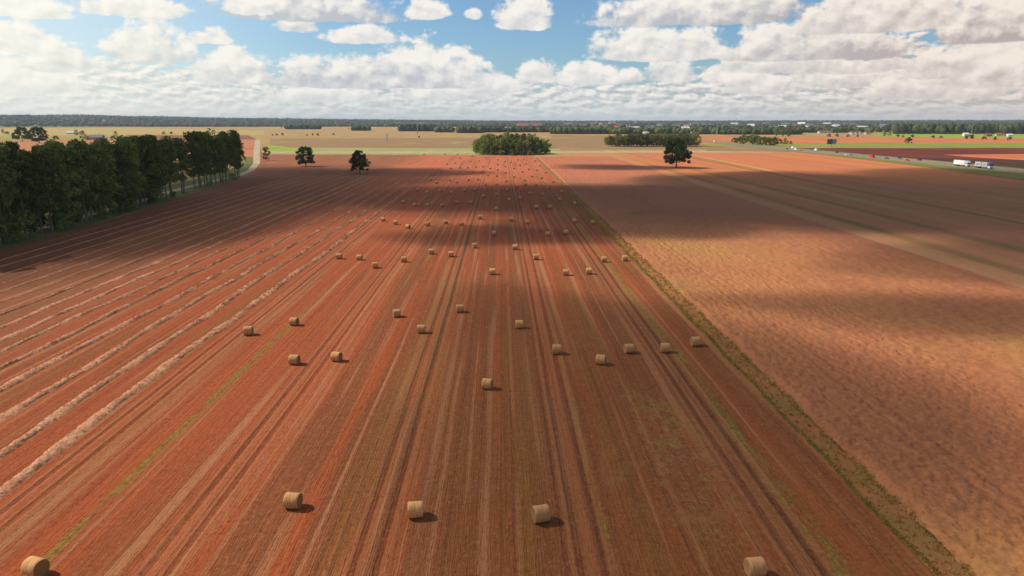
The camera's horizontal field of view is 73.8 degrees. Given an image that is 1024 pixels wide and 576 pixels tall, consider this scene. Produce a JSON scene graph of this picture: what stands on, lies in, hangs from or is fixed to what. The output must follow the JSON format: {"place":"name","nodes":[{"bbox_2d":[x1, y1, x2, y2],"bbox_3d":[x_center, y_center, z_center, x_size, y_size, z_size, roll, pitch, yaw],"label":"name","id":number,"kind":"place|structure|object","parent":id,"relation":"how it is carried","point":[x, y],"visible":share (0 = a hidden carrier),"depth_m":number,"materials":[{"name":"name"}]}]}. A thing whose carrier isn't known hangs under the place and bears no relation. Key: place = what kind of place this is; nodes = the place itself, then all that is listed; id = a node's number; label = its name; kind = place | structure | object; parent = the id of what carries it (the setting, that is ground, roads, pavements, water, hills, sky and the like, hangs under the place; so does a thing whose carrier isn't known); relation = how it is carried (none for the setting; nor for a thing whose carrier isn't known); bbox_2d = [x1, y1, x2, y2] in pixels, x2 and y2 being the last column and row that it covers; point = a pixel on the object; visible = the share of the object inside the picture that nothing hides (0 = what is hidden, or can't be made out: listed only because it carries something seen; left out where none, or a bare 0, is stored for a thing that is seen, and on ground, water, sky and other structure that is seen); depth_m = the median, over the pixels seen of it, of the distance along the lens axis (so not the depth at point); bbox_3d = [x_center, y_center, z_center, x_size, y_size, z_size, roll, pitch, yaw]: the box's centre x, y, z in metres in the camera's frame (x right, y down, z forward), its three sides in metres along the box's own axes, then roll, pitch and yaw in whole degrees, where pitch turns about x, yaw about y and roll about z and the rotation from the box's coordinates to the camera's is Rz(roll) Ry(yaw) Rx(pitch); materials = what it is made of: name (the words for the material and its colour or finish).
{"place":"outdoors","nodes":[
{"label":"outdoors","id":0,"kind":"place"},
{"bbox_2d":[0,137,119,140],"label":"green field","id":1,"kind":"structure","parent":0,"point":[15,139],"depth_m":1327.94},
{"bbox_2d":[0,139,257,156],"bbox_3d":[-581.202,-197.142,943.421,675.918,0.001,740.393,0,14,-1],"label":"salmon field","id":2,"kind":"structure","parent":0,"point":[248,148],"depth_m":1025.39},
{"bbox_2d":[11,126,30,141],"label":"oak tree","id":3,"kind":"object","parent":2,"relation":"on","point":[18,130],"visible":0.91,"depth_m":1116.39,"materials":[{"name":"green plant"}]},
{"bbox_2d":[27,126,48,142],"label":"oak tree","id":4,"kind":"object","parent":2,"relation":"on","point":[38,130],"visible":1,"depth_m":1033.36,"materials":[{"name":"green plant"}]},
{"bbox_2d":[0,139,259,239],"bbox_3d":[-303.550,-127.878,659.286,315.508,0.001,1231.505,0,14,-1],"label":"gravel road","id":5,"kind":"structure","parent":0,"point":[256,160],"depth_m":458.93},
{"bbox_2d":[0,148,261,248],"bbox_3d":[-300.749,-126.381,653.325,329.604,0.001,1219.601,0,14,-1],"label":"roadside grass","id":6,"kind":"structure","parent":0,"point":[248,163],"depth_m":264.68,"materials":[{"name":"plant"}]},
{"bbox_2d":[0,163,12,245],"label":"roadside tree","id":7,"kind":"object","parent":6,"relation":"on","point":[2,188],"visible":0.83,"depth_m":178.50,"materials":[{"name":"green plant"}]},
{"bbox_2d":[0,153,28,243],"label":"roadside tree","id":8,"kind":"object","parent":6,"relation":"on","point":[5,232],"visible":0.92,"depth_m":182.02,"materials":[{"name":"green plant"}]},
{"bbox_2d":[0,141,34,238],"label":"roadside tree","id":9,"kind":"object","parent":6,"relation":"on","point":[24,192],"visible":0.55,"depth_m":187.25,"materials":[{"name":"green plant"}]},
{"bbox_2d":[0,143,35,241],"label":"roadside tree","id":10,"kind":"object","parent":6,"relation":"on","point":[5,150],"visible":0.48,"depth_m":183.65,"materials":[{"name":"green plant"}]},
{"bbox_2d":[13,152,47,236],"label":"roadside tree","id":11,"kind":"object","parent":6,"relation":"on","point":[37,199],"visible":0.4,"depth_m":192.32,"materials":[{"name":"green plant"}]},
{"bbox_2d":[22,150,54,234],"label":"roadside tree","id":12,"kind":"object","parent":6,"relation":"on","point":[35,167],"visible":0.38,"depth_m":194.87,"materials":[{"name":"green plant"}]},
{"bbox_2d":[29,145,62,232],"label":"roadside tree","id":13,"kind":"object","parent":6,"relation":"on","point":[43,156],"visible":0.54,"depth_m":198.53,"materials":[{"name":"green plant"}]},
{"bbox_2d":[38,142,74,229],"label":"roadside tree","id":14,"kind":"object","parent":6,"relation":"on","point":[65,186],"visible":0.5,"depth_m":204.18,"materials":[{"name":"green plant"}]},
{"bbox_2d":[44,139,82,227],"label":"roadside tree","id":15,"kind":"object","parent":6,"relation":"on","point":[73,181],"visible":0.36,"depth_m":208.70,"materials":[{"name":"green plant"}]},
{"bbox_2d":[59,146,84,225],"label":"roadside tree","id":16,"kind":"object","parent":6,"relation":"on","point":[74,198],"visible":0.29,"depth_m":212.31,"materials":[{"name":"green plant"}]},
{"bbox_2d":[64,145,90,223],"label":"roadside tree","id":17,"kind":"object","parent":6,"relation":"on","point":[81,170],"visible":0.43,"depth_m":215.80,"materials":[{"name":"green plant"}]},
{"bbox_2d":[65,138,98,221],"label":"roadside tree","id":18,"kind":"object","parent":6,"relation":"on","point":[82,148],"visible":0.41,"depth_m":219.67,"materials":[{"name":"green plant"}]},
{"bbox_2d":[78,147,104,219],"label":"roadside tree","id":19,"kind":"object","parent":6,"relation":"on","point":[98,184],"visible":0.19,"depth_m":224.67,"materials":[{"name":"green plant"}]},
{"bbox_2d":[87,144,110,215],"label":"roadside tree","id":20,"kind":"object","parent":6,"relation":"on","point":[100,162],"visible":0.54,"depth_m":228.28,"materials":[{"name":"green plant"}]},
{"bbox_2d":[90,144,116,216],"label":"roadside tree","id":21,"kind":"object","parent":6,"relation":"on","point":[108,193],"visible":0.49,"depth_m":232.63,"materials":[{"name":"green plant"}]},
{"bbox_2d":[93,137,123,213],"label":"roadside tree","id":22,"kind":"object","parent":6,"relation":"on","point":[117,187],"visible":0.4,"depth_m":236.15,"materials":[{"name":"green plant"}]},
{"bbox_2d":[102,144,128,213],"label":"roadside tree","id":23,"kind":"object","parent":6,"relation":"on","point":[122,197],"visible":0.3,"depth_m":242.21,"materials":[{"name":"green plant"}]},
{"bbox_2d":[107,141,134,211],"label":"roadside tree","id":24,"kind":"object","parent":6,"relation":"on","point":[125,182],"visible":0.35,"depth_m":243.56,"materials":[{"name":"green plant"}]},
{"bbox_2d":[115,144,139,208],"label":"roadside tree","id":25,"kind":"object","parent":6,"relation":"on","point":[131,197],"visible":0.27,"depth_m":249.91,"materials":[{"name":"green plant"}]},
{"bbox_2d":[113,137,146,205],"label":"roadside tree","id":26,"kind":"object","parent":6,"relation":"on","point":[131,154],"visible":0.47,"depth_m":251.63,"materials":[{"name":"green plant"}]},
{"bbox_2d":[127,142,146,207],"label":"roadside tree","id":27,"kind":"object","parent":6,"relation":"on","point":[136,171],"visible":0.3,"depth_m":257.08,"materials":[{"name":"green plant"}]},
{"bbox_2d":[126,135,153,204],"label":"roadside tree","id":28,"kind":"object","parent":6,"relation":"on","point":[142,146],"visible":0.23,"depth_m":266.06,"materials":[{"name":"green plant"}]},
{"bbox_2d":[127,136,153,205],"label":"roadside tree","id":29,"kind":"object","parent":6,"relation":"on","point":[137,141],"visible":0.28,"depth_m":260.17,"materials":[{"name":"green plant"}]},
{"bbox_2d":[139,134,162,203],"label":"roadside tree","id":30,"kind":"object","parent":6,"relation":"on","point":[148,190],"visible":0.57,"depth_m":268.45,"materials":[{"name":"green plant"}]},
{"bbox_2d":[146,147,162,195],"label":"roadside tree","id":31,"kind":"object","parent":6,"relation":"on","point":[155,183],"visible":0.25,"depth_m":273.49,"materials":[{"name":"green plant"}]},
{"bbox_2d":[143,134,167,201],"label":"roadside tree","id":32,"kind":"object","parent":6,"relation":"on","point":[153,142],"visible":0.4,"depth_m":276.46,"materials":[{"name":"green plant"}]},
{"bbox_2d":[157,139,176,198],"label":"roadside tree","id":33,"kind":"object","parent":6,"relation":"on","point":[164,148],"visible":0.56,"depth_m":286.00,"materials":[{"name":"green plant"}]},
{"bbox_2d":[159,135,178,196],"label":"roadside tree","id":34,"kind":"object","parent":6,"relation":"on","point":[173,150],"visible":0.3,"depth_m":293.96,"materials":[{"name":"green plant"}]},
{"bbox_2d":[172,139,190,193],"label":"roadside tree","id":35,"kind":"object","parent":6,"relation":"on","point":[181,154],"visible":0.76,"depth_m":306.94,"materials":[{"name":"green plant"}]},
{"bbox_2d":[173,137,192,192],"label":"roadside tree","id":36,"kind":"object","parent":6,"relation":"on","point":[186,162],"visible":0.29,"depth_m":311.60,"materials":[{"name":"green plant"}]},
{"bbox_2d":[183,131,203,188],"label":"roadside tree","id":37,"kind":"object","parent":6,"relation":"on","point":[195,147],"visible":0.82,"depth_m":327.87,"materials":[{"name":"green plant"}]},
{"bbox_2d":[187,131,207,187],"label":"roadside tree","id":38,"kind":"object","parent":6,"relation":"on","point":[202,161],"visible":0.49,"depth_m":332.79,"materials":[{"name":"green plant"}]},
{"bbox_2d":[187,131,209,186],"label":"roadside tree","id":39,"kind":"object","parent":6,"relation":"on","point":[202,145],"visible":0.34,"depth_m":337.66,"materials":[{"name":"green plant"}]},
{"bbox_2d":[205,138,216,184],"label":"roadside tree","id":40,"kind":"object","parent":6,"relation":"on","point":[212,147],"visible":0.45,"depth_m":350.42,"materials":[{"name":"green plant"}]},
{"bbox_2d":[210,136,221,183],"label":"roadside tree","id":41,"kind":"object","parent":6,"relation":"on","point":[217,144],"visible":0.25,"depth_m":358.29,"materials":[{"name":"green plant"}]},
{"bbox_2d":[215,135,226,182],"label":"roadside tree","id":42,"kind":"object","parent":6,"relation":"on","point":[222,162],"visible":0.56,"depth_m":361.56,"materials":[{"name":"green plant"}]},
{"bbox_2d":[227,130,243,177],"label":"roadside tree","id":43,"kind":"object","parent":6,"relation":"on","point":[232,133],"visible":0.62,"depth_m":390.57,"materials":[{"name":"green plant"}]},
{"bbox_2d":[230,136,241,177],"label":"roadside tree","id":44,"kind":"object","parent":6,"relation":"on","point":[235,153],"visible":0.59,"depth_m":389.22,"materials":[{"name":"green plant"}]},
{"bbox_2d":[0,128,263,134],"bbox_3d":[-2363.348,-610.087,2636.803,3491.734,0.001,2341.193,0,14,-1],"label":"yellow field","id":45,"kind":"structure","parent":0,"point":[106,131],"depth_m":2266.93,"materials":[{"name":"plant"}]},
{"bbox_2d":[126,135,255,138],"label":"mauve field","id":46,"kind":"structure","parent":0,"point":[181,136],"depth_m":1506.19,"materials":[{"name":"soil"}]},
{"bbox_2d":[270,148,559,154],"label":"meadow strip","id":47,"kind":"object","parent":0,"point":[394,149],"visible":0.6,"depth_m":777.02,"materials":[{"name":"plant"}]},
{"bbox_2d":[0,117,835,127],"bbox_3d":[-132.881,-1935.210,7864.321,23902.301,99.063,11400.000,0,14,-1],"label":"hills","id":48,"kind":"structure","parent":0,"point":[102,120],"depth_m":4224.28,"materials":[{"name":"green plant"}]},
{"bbox_2d":[0,114,1023,126],"bbox_3d":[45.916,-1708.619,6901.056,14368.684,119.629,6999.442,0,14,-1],"label":"forest","id":49,"kind":"object","parent":48,"relation":"on","point":[49,120],"visible":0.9,"depth_m":5626.50,"materials":[{"name":"green plant"}]},
{"bbox_2d":[264,131,602,137],"bbox_3d":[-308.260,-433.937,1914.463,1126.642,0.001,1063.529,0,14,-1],"label":"golden field","id":50,"kind":"structure","parent":0,"point":[355,134],"depth_m":1740.26,"materials":[{"name":"beige plant"}]},
{"bbox_2d":[455,125,485,132],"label":"wood","id":51,"kind":"object","parent":50,"relation":"on","point":[470,129],"visible":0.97,"depth_m":1951.08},
{"bbox_2d":[0,154,934,575],"bbox_3d":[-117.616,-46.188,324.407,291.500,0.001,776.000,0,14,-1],"label":"stubble field","id":52,"kind":"structure","parent":0,"point":[790,536],"depth_m":77.48,"materials":[{"name":"soil"}]},
{"bbox_2d":[21,556,49,575],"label":"straw bale","id":53,"kind":"object","parent":52,"relation":"on","point":[34,566],"visible":1,"depth_m":49.10},
{"bbox_2d":[0,173,300,260],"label":"straw swath","id":54,"kind":"object","parent":52,"relation":"on","point":[128,223],"visible":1,"depth_m":214.62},
{"bbox_2d":[0,176,313,275],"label":"straw swath","id":55,"kind":"object","parent":52,"relation":"on","point":[127,235],"visible":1,"depth_m":191.59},
{"bbox_2d":[0,172,314,266],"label":"straw swath","id":56,"kind":"object","parent":52,"relation":"on","point":[133,227],"visible":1,"depth_m":207.74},
{"bbox_2d":[0,172,335,283],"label":"straw swath","id":57,"kind":"object","parent":52,"relation":"on","point":[138,237],"visible":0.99,"depth_m":187.72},
{"bbox_2d":[0,173,343,292],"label":"straw swath","id":58,"kind":"object","parent":52,"relation":"on","point":[143,242],"visible":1,"depth_m":180.76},
{"bbox_2d":[0,175,348,302],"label":"straw swath","id":59,"kind":"object","parent":52,"relation":"on","point":[145,248],"visible":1,"depth_m":171.07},
{"bbox_2d":[0,177,362,328],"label":"straw swath","id":60,"kind":"object","parent":52,"relation":"on","point":[80,293],"visible":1,"depth_m":150.96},
{"bbox_2d":[0,171,369,314],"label":"straw swath","id":61,"kind":"object","parent":52,"relation":"on","point":[60,291],"visible":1,"depth_m":164.19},
{"bbox_2d":[0,177,371,341],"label":"straw swath","id":62,"kind":"object","parent":52,"relation":"on","point":[15,333],"visible":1,"depth_m":142.42,"materials":[{"name":"plant"}]},
{"bbox_2d":[0,178,386,369],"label":"straw swath","id":63,"kind":"object","parent":52,"relation":"on","point":[61,338],"visible":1,"depth_m":128.96,"materials":[{"name":"plant"}]},
{"bbox_2d":[0,173,387,353],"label":"straw swath","id":64,"kind":"object","parent":52,"relation":"on","point":[71,318],"visible":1,"depth_m":137.28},
{"bbox_2d":[0,175,400,392],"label":"straw swath","id":65,"kind":"object","parent":52,"relation":"on","point":[16,380],"visible":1,"depth_m":117.15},
{"bbox_2d":[0,174,412,421],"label":"straw swath","id":66,"kind":"object","parent":52,"relation":"on","point":[15,409],"visible":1,"depth_m":108.15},
{"bbox_2d":[0,178,415,459],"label":"straw swath","id":67,"kind":"object","parent":52,"relation":"on","point":[52,418],"visible":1,"depth_m":95.78,"materials":[{"name":"plant"}]},
{"bbox_2d":[0,173,429,498],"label":"straw swath","id":68,"kind":"object","parent":52,"relation":"on","point":[64,443],"visible":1,"depth_m":86.69,"materials":[{"name":"plant"}]},
{"bbox_2d":[283,492,302,508],"bbox_3d":[-18.656,18.082,58.133,1.248,1.296,1.345,1,14,6],"label":"straw bale","id":69,"kind":"object","parent":52,"relation":"on","point":[292,500],"visible":1,"depth_m":57.64},
{"bbox_2d":[295,146,314,165],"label":"oak tree","id":70,"kind":"object","parent":52,"relation":"on","point":[302,150],"visible":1,"depth_m":497.65,"materials":[{"name":"green plant"}]},
{"bbox_2d":[348,150,370,173],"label":"oak tree","id":71,"kind":"object","parent":52,"relation":"on","point":[361,159],"visible":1,"depth_m":427.49,"materials":[{"name":"green plant"}]},
{"bbox_2d":[408,501,422,517],"bbox_3d":[-8.036,18.408,56.773,1.258,1.307,1.356,-2,14,-8],"label":"straw bale","id":72,"kind":"object","parent":52,"relation":"on","point":[415,509],"visible":1,"depth_m":56.22},
{"bbox_2d":[0,224,927,575],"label":"loose straw","id":73,"kind":"object","parent":52,"relation":"on","point":[450,432],"visible":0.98,"depth_m":67.75,"materials":[{"name":"plant"}]},
{"bbox_2d":[531,504,550,522],"bbox_3d":[2.376,18.540,56.142,1.300,1.350,1.400,-4,14,-16],"label":"straw bale","id":74,"kind":"object","parent":52,"relation":"on","point":[540,513],"visible":1,"depth_m":55.65},
{"bbox_2d":[743,556,766,575],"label":"straw bale","id":75,"kind":"object","parent":52,"relation":"on","point":[754,566],"visible":1,"depth_m":49.01},
{"bbox_2d":[270,138,706,149],"bbox_3d":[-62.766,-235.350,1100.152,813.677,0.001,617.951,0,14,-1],"label":"brown field","id":76,"kind":"structure","parent":0,"point":[380,142],"depth_m":1025.71,"materials":[{"name":"soil"}]},
{"bbox_2d":[0,126,994,222],"bbox_3d":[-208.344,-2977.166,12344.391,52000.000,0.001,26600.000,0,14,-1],"label":"ground","id":77,"kind":"structure","parent":0,"point":[265,141],"depth_m":1618.09,"materials":[{"name":"green plant"}]},
{"bbox_2d":[76,123,264,126],"bbox_3d":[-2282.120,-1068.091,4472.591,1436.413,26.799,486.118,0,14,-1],"label":"wood","id":78,"kind":"object","parent":77,"relation":"on","point":[200,125],"visible":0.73,"depth_m":4279.23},
{"bbox_2d":[284,124,321,128],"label":"wood","id":79,"kind":"object","parent":77,"relation":"on","point":[309,126],"visible":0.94,"depth_m":2935.66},
{"bbox_2d":[264,123,397,126],"bbox_3d":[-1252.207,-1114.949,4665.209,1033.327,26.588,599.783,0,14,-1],"label":"wood","id":80,"kind":"object","parent":77,"relation":"on","point":[322,125],"visible":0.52,"depth_m":4422.60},
{"bbox_2d":[398,123,437,130],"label":"wood","id":81,"kind":"object","parent":77,"relation":"on","point":[413,127],"visible":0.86,"depth_m":2307.02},
{"bbox_2d":[374,123,515,126],"bbox_3d":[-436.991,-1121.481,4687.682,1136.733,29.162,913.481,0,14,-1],"label":"wood","id":82,"kind":"object","parent":77,"relation":"on","point":[456,124],"visible":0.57,"depth_m":4333.60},
{"bbox_2d":[485,126,550,131],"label":"wood","id":83,"kind":"object","parent":77,"relation":"on","point":[517,129],"visible":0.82,"depth_m":2091.25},
{"bbox_2d":[549,126,614,133],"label":"wood","id":84,"kind":"object","parent":77,"relation":"on","point":[578,130],"visible":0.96,"depth_m":1799.96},
{"bbox_2d":[611,126,719,133],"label":"wood","id":85,"kind":"object","parent":77,"relation":"on","point":[640,130],"visible":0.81,"depth_m":1766.33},
{"bbox_2d":[512,122,892,131],"bbox_3d":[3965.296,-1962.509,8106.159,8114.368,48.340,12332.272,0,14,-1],"label":"town foliage","id":86,"kind":"object","parent":77,"relation":"on","point":[888,127],"visible":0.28,"depth_m":2721.68,"materials":[{"name":"plant"}]},
{"bbox_2d":[719,127,803,134],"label":"wood","id":87,"kind":"object","parent":77,"relation":"on","point":[745,131],"visible":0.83,"depth_m":1725.25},
{"bbox_2d":[722,123,893,127],"bbox_3d":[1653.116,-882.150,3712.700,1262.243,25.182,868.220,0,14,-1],"label":"wood","id":88,"kind":"object","parent":77,"relation":"on","point":[769,125],"visible":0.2,"depth_m":3439.77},
{"bbox_2d":[801,127,874,132],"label":"wood","id":89,"kind":"object","parent":77,"relation":"on","point":[841,129],"visible":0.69,"depth_m":2017.84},
{"bbox_2d":[893,122,1023,133],"bbox_3d":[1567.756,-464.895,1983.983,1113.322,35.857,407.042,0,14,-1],"label":"wood","id":90,"kind":"object","parent":77,"relation":"on","point":[947,128],"visible":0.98,"depth_m":1810.20,"materials":[{"name":"plant"}]},
{"bbox_2d":[270,151,752,152],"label":"field path","id":91,"kind":"structure","parent":0,"point":[496,152],"depth_m":750.10,"materials":[{"name":"soil"}]},
{"bbox_2d":[0,0,1023,120],"label":"sky","id":92,"kind":"structure","parent":0,"point":[578,60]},
{"bbox_2d":[552,135,609,146],"bbox_3d":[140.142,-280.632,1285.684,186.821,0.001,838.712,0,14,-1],"label":"pinkish field","id":93,"kind":"structure","parent":0,"point":[579,140],"depth_m":1127.39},
{"bbox_2d":[707,146,790,151],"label":"roadside field","id":94,"kind":"structure","parent":0,"point":[727,148],"depth_m":803.11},
{"bbox_2d":[535,157,970,575],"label":"verge","id":95,"kind":"structure","parent":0,"point":[917,537],"depth_m":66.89,"materials":[{"name":"brown plant"}]},
{"bbox_2d":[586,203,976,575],"bbox_3d":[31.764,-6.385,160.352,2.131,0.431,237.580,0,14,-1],"label":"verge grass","id":96,"kind":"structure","parent":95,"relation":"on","point":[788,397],"depth_m":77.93,"materials":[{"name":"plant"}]},
{"bbox_2d":[660,133,877,136],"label":"tan field","id":97,"kind":"structure","parent":0,"point":[825,135],"depth_m":1612.03,"materials":[{"name":"plant"}]},
{"bbox_2d":[538,156,1023,575],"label":"crop field","id":98,"kind":"structure","parent":0,"point":[898,372],"depth_m":104.64,"materials":[{"name":"plant"}]},
{"bbox_2d":[539,153,1023,287],"bbox_3d":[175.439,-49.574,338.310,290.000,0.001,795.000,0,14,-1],"label":"harvested field","id":99,"kind":"structure","parent":0,"point":[973,222],"depth_m":295.99,"materials":[{"name":"soil"}]},
{"bbox_2d":[663,137,692,167],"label":"oak tree","id":100,"kind":"object","parent":99,"relation":"on","point":[681,154],"visible":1,"depth_m":482.04,"materials":[{"name":"green plant"}]},
{"bbox_2d":[633,134,1023,172],"bbox_3d":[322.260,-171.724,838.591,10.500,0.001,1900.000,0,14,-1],"label":"highway","id":101,"kind":"structure","parent":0,"point":[882,158],"depth_m":589.91,"materials":[{"name":"asphalt"}]},
{"bbox_2d":[636,134,1023,170],"bbox_3d":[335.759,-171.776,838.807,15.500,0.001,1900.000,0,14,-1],"label":"highway","id":102,"kind":"structure","parent":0,"point":[877,156],"depth_m":622.77,"materials":[{"name":"asphalt"}]},
{"bbox_2d":[697,137,1023,143],"bbox_3d":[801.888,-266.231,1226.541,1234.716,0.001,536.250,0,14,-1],"label":"orange field","id":103,"kind":"structure","parent":0,"point":[880,140],"depth_m":1186.30,"materials":[{"name":"soil"}]},
{"bbox_2d":[697,139,1023,179],"bbox_3d":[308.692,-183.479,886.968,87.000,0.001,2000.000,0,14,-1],"label":"highway verge","id":104,"kind":"structure","parent":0,"point":[1013,175],"depth_m":521.81,"materials":[{"name":"green plant"}]},
{"bbox_2d":[704,143,1023,147],"bbox_3d":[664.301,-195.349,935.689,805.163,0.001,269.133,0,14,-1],"label":"green field","id":105,"kind":"structure","parent":0,"point":[986,145],"depth_m":936.94,"materials":[{"name":"plant"}]},
{"bbox_2d":[802,148,1023,159],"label":"ploughed field","id":106,"kind":"structure","parent":0,"point":[925,152],"depth_m":750.57,"materials":[{"name":"soil"}]},
{"bbox_2d":[874,133,1023,138],"bbox_3d":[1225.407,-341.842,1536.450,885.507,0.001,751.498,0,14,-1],"label":"pale green field","id":107,"kind":"structure","parent":0,"point":[1019,136],"depth_m":1611.01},
{"bbox_2d":[902,157,1023,167],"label":"dark ploughed field","id":108,"kind":"structure","parent":0,"point":[1011,163],"depth_m":561.92,"materials":[{"name":"soil"}]},
{"bbox_2d":[952,154,1023,159],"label":"sunlit strip","id":109,"kind":"object","parent":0,"point":[1010,156],"visible":1,"depth_m":641.62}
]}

